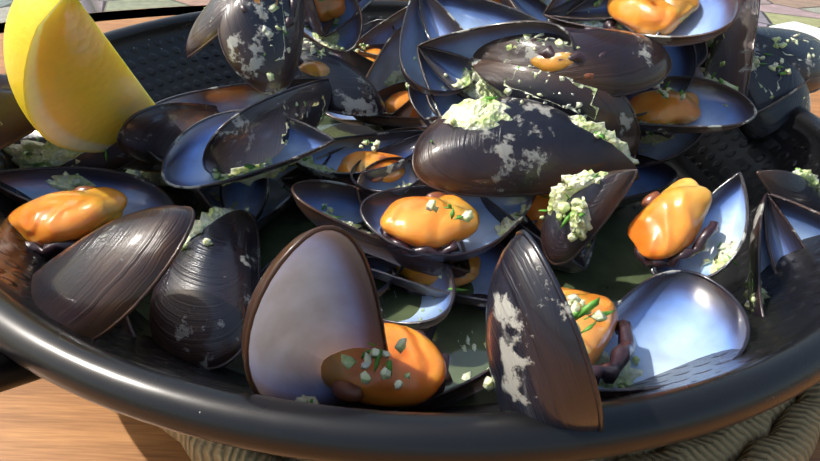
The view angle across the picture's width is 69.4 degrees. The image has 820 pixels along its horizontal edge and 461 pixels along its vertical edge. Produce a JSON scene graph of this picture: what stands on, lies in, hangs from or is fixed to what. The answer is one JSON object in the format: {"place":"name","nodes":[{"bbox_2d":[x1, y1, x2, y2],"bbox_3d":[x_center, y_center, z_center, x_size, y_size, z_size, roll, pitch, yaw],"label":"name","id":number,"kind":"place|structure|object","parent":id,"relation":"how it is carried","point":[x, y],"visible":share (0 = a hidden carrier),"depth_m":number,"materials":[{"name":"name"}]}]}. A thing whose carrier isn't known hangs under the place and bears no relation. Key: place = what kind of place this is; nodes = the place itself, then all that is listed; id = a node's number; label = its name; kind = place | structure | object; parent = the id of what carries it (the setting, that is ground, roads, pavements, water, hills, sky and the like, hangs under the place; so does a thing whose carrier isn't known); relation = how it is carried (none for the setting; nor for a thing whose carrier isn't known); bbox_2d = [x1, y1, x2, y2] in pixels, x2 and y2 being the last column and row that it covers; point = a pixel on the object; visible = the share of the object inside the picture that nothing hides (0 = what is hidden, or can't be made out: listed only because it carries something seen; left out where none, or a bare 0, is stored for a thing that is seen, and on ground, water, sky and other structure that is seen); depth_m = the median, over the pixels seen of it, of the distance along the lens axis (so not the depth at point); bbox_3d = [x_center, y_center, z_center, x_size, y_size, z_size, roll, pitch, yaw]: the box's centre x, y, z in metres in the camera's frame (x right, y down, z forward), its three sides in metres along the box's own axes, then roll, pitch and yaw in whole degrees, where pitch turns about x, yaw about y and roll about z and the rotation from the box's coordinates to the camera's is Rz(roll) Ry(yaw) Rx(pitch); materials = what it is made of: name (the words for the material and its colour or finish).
{"place":"outdoors","nodes":[
{"label":"outdoors","id":0,"kind":"place"},
{"bbox_2d":[0,0,819,27],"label":"ground","id":1,"kind":"structure","parent":0,"point":[776,12],"depth_m":3.81,"materials":[{"name":"stone"}]},
{"bbox_2d":[0,5,819,460],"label":"round wooden table","id":2,"kind":"object","parent":1,"relation":"on","point":[42,419],"depth_m":0.16,"materials":[{"name":"brown wood"}]},
{"bbox_2d":[159,382,819,460],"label":"rope trivet","id":3,"kind":"object","parent":2,"relation":"on","point":[793,434],"visible":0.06,"depth_m":0.15,"materials":[{"name":"fabric"}]},
{"bbox_2d":[0,0,819,460],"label":"pan","id":4,"kind":"object","parent":3,"relation":"on","point":[142,376],"visible":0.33,"depth_m":0.12,"materials":[{"name":"metal"}]},
{"bbox_2d":[0,74,35,149],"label":"mussel","id":5,"kind":"object","parent":4,"relation":"on","point":[15,124],"visible":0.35,"depth_m":0.17,"materials":[{"name":"black"}]},
{"bbox_2d":[0,130,176,256],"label":"mussel","id":6,"kind":"object","parent":4,"relation":"on","point":[75,196],"visible":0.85,"depth_m":0.19,"materials":[{"name":"black"}]},
{"bbox_2d":[31,205,260,370],"bbox_3d":[-0.067,0.011,0.159,0.055,0.063,0.075,2,33,-1],"label":"mussel shell","id":7,"kind":"object","parent":4,"relation":"on","point":[201,276],"visible":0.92,"depth_m":0.14,"materials":[{"name":"black food"}]},
{"bbox_2d":[140,171,168,185],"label":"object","id":8,"kind":"object","parent":4,"relation":"on","point":[156,177],"depth_m":0.23,"materials":[{"name":"black"}]},
{"bbox_2d":[191,155,330,229],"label":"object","id":9,"kind":"object","parent":4,"relation":"on","point":[271,198],"visible":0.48,"depth_m":0.22,"materials":[{"name":"black"}]},
{"bbox_2d":[117,102,218,171],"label":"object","id":10,"kind":"object","parent":9,"relation":"on","point":[158,129],"visible":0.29,"depth_m":0.19,"materials":[{"name":"black"}]},
{"bbox_2d":[3,0,155,152],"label":"lemon wedge","id":11,"kind":"object","parent":10,"relation":"on","point":[75,84],"visible":0.9,"depth_m":0.16,"materials":[{"name":"yellow food"}]},
{"bbox_2d":[148,77,331,185],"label":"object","id":12,"kind":"object","parent":9,"relation":"on","point":[252,135],"visible":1,"depth_m":0.19,"materials":[{"name":"black food"}]},
{"bbox_2d":[186,0,305,94],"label":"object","id":13,"kind":"object","parent":12,"relation":"on","point":[261,42],"visible":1,"depth_m":0.20,"materials":[{"name":"black"}]},
{"bbox_2d":[161,109,334,188],"bbox_3d":[-0.051,-0.025,0.188,0.052,0.019,0.025,-8,35,-16],"label":"mussel","id":14,"kind":"object","parent":12,"relation":"on","point":[182,167],"visible":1,"depth_m":0.19,"materials":[{"name":"black"}]},
{"bbox_2d":[294,37,384,116],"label":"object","id":15,"kind":"object","parent":4,"relation":"on","point":[355,92],"visible":0.6,"depth_m":0.23,"materials":[{"name":"black food"}]},
{"bbox_2d":[304,0,362,52],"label":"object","id":16,"kind":"object","parent":15,"relation":"on","point":[345,38],"visible":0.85,"depth_m":0.25,"materials":[{"name":"black"}]},
{"bbox_2d":[305,0,372,36],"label":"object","id":17,"kind":"object","parent":16,"relation":"on","point":[319,27],"visible":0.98,"depth_m":0.25,"materials":[{"name":"black"}]},
{"bbox_2d":[303,19,394,76],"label":"mussel","id":18,"kind":"object","parent":4,"relation":"on","point":[361,63],"visible":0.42,"depth_m":0.28,"materials":[{"name":"black"}]},
{"bbox_2d":[278,127,422,193],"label":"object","id":19,"kind":"object","parent":4,"relation":"on","point":[288,180],"visible":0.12,"depth_m":0.22,"materials":[{"name":"black"}]},
{"bbox_2d":[288,129,424,196],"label":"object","id":20,"kind":"object","parent":19,"relation":"on","point":[353,159],"visible":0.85,"depth_m":0.22,"materials":[{"name":"black"}]},
{"bbox_2d":[260,221,466,329],"bbox_3d":[-0.009,0.018,0.177,0.063,0.023,0.055,-20,40,-31],"label":"mussel","id":21,"kind":"object","parent":4,"relation":"on","point":[432,311],"visible":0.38,"depth_m":0.17,"materials":[{"name":"black"}]},
{"bbox_2d":[241,225,490,410],"bbox_3d":[0.000,0.017,0.134,0.086,0.067,0.033,-25,43,-36],"label":"mussel","id":22,"kind":"object","parent":4,"relation":"on","point":[316,329],"visible":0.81,"depth_m":0.12,"materials":[{"name":"black"}]},
{"bbox_2d":[325,99,412,131],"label":"mussel","id":23,"kind":"object","parent":4,"relation":"on","point":[404,109],"visible":0.19,"depth_m":0.26,"materials":[{"name":"black"}]},
{"bbox_2d":[291,157,469,277],"bbox_3d":[-0.009,-0.008,0.197,0.055,0.026,0.057,2,33,-1],"label":"mussel","id":24,"kind":"object","parent":4,"relation":"on","point":[319,202],"visible":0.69,"depth_m":0.19,"materials":[{"name":"black"}]},
{"bbox_2d":[354,7,406,58],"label":"mussel","id":25,"kind":"object","parent":4,"relation":"on","point":[379,35],"visible":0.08,"depth_m":0.30,"materials":[{"name":"black"}]},
{"bbox_2d":[353,26,426,127],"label":"mussel","id":26,"kind":"object","parent":4,"relation":"on","point":[385,77],"visible":0.46,"depth_m":0.26,"materials":[{"name":"black"}]},
{"bbox_2d":[358,224,506,306],"bbox_3d":[0.005,0.005,0.193,0.063,0.019,0.060,2,33,-1],"label":"mussel","id":27,"kind":"object","parent":4,"relation":"on","point":[480,274],"visible":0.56,"depth_m":0.18,"materials":[{"name":"black food"}]},
{"bbox_2d":[359,185,535,261],"bbox_3d":[0.011,-0.010,0.181,0.042,0.031,0.058,23,38,27],"label":"mussel","id":28,"kind":"object","parent":4,"relation":"in","point":[426,221],"visible":1,"depth_m":0.17,"materials":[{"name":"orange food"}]},
{"bbox_2d":[506,220,537,236],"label":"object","id":29,"kind":"object","parent":4,"relation":"on","point":[526,223],"visible":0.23,"depth_m":0.20,"materials":[{"name":"black"}]},
{"bbox_2d":[408,84,442,126],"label":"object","id":30,"kind":"object","parent":29,"relation":"on","point":[423,110],"visible":0.04,"depth_m":0.24,"materials":[{"name":"black"}]},
{"bbox_2d":[412,96,639,196],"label":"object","id":31,"kind":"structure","parent":4,"relation":"on","point":[492,146],"depth_m":0.18,"materials":[{"name":"black"}]},
{"bbox_2d":[426,95,438,115],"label":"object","id":32,"kind":"object","parent":31,"relation":"on","point":[430,103],"visible":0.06,"depth_m":0.23,"materials":[{"name":"black"}]},
{"bbox_2d":[399,0,539,95],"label":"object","id":33,"kind":"object","parent":32,"relation":"on","point":[424,20],"visible":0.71,"depth_m":0.24,"materials":[{"name":"black"}]},
{"bbox_2d":[416,20,574,116],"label":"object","id":34,"kind":"object","parent":31,"relation":"on","point":[445,59],"visible":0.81,"depth_m":0.21,"materials":[{"name":"blue"}]},
{"bbox_2d":[471,26,671,157],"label":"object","id":35,"kind":"object","parent":31,"relation":"on","point":[597,75],"visible":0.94,"depth_m":0.19,"materials":[{"name":"black food"}]},
{"bbox_2d":[480,194,595,272],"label":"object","id":36,"kind":"object","parent":4,"relation":"on","point":[579,262],"visible":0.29,"depth_m":0.19,"materials":[{"name":"black food"}]},
{"bbox_2d":[617,154,677,207],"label":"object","id":37,"kind":"object","parent":36,"relation":"on","point":[661,177],"visible":0.1,"depth_m":0.23,"materials":[{"name":"blue"}]},
{"bbox_2d":[483,229,749,431],"bbox_3d":[0.044,0.015,0.129,0.081,0.059,0.044,-19,40,-30],"label":"mussel","id":38,"kind":"object","parent":4,"relation":"on","point":[558,356],"visible":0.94,"depth_m":0.10,"materials":[{"name":"black food"}]},
{"bbox_2d":[633,133,703,167],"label":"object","id":39,"kind":"object","parent":4,"relation":"on","point":[661,149],"visible":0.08,"depth_m":0.23,"materials":[{"name":"blue"}]},
{"bbox_2d":[625,44,756,138],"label":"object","id":40,"kind":"object","parent":39,"relation":"on","point":[681,98],"visible":0.62,"depth_m":0.21,"materials":[{"name":"blue food"}]},
{"bbox_2d":[543,0,740,45],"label":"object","id":41,"kind":"object","parent":40,"relation":"on","point":[675,22],"visible":0.92,"depth_m":0.21,"materials":[{"name":"orange"}]},
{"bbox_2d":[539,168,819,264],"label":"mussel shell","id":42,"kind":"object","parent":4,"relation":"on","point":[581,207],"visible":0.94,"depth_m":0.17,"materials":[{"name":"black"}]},
{"bbox_2d":[627,172,749,277],"bbox_3d":[0.077,-0.001,0.164,0.028,0.027,0.029,2,33,-1],"label":"mussel","id":43,"kind":"object","parent":4,"relation":"on","point":[690,224],"visible":1,"depth_m":0.16,"materials":[{"name":"black"}]},
{"bbox_2d":[695,66,704,77],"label":"mussel","id":44,"kind":"object","parent":4,"relation":"on","point":[699,73],"depth_m":0.27,"materials":[{"name":"black"}]},
{"bbox_2d":[700,26,819,140],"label":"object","id":45,"kind":"object","parent":4,"relation":"on","point":[785,62],"visible":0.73,"depth_m":0.23,"materials":[{"name":"black food"}]},
{"bbox_2d":[701,0,808,114],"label":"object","id":46,"kind":"object","parent":45,"relation":"on","point":[729,60],"visible":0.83,"depth_m":0.22,"materials":[{"name":"black"}]},
{"bbox_2d":[743,193,819,316],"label":"mussel","id":47,"kind":"object","parent":4,"relation":"on","point":[788,226],"visible":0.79,"depth_m":0.18,"materials":[{"name":"blue"}]},
{"bbox_2d":[769,21,819,39],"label":"paper napkin","id":48,"kind":"object","parent":2,"relation":"on","point":[807,29],"visible":0.1,"depth_m":0.55,"materials":[{"name":"white paper"}]},
{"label":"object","id":49,"kind":"object","parent":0,"visible":0},
{"bbox_2d":[500,0,551,20],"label":"mussel","id":50,"kind":"object","parent":49,"relation":"on","point":[535,8],"visible":0.12,"depth_m":0.28,"materials":[{"name":"blue"}]},
{"bbox_2d":[547,0,708,66],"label":"mussel","id":51,"kind":"object","parent":49,"relation":"on","point":[702,52],"visible":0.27,"depth_m":0.23,"materials":[{"name":"black"}]}
]}

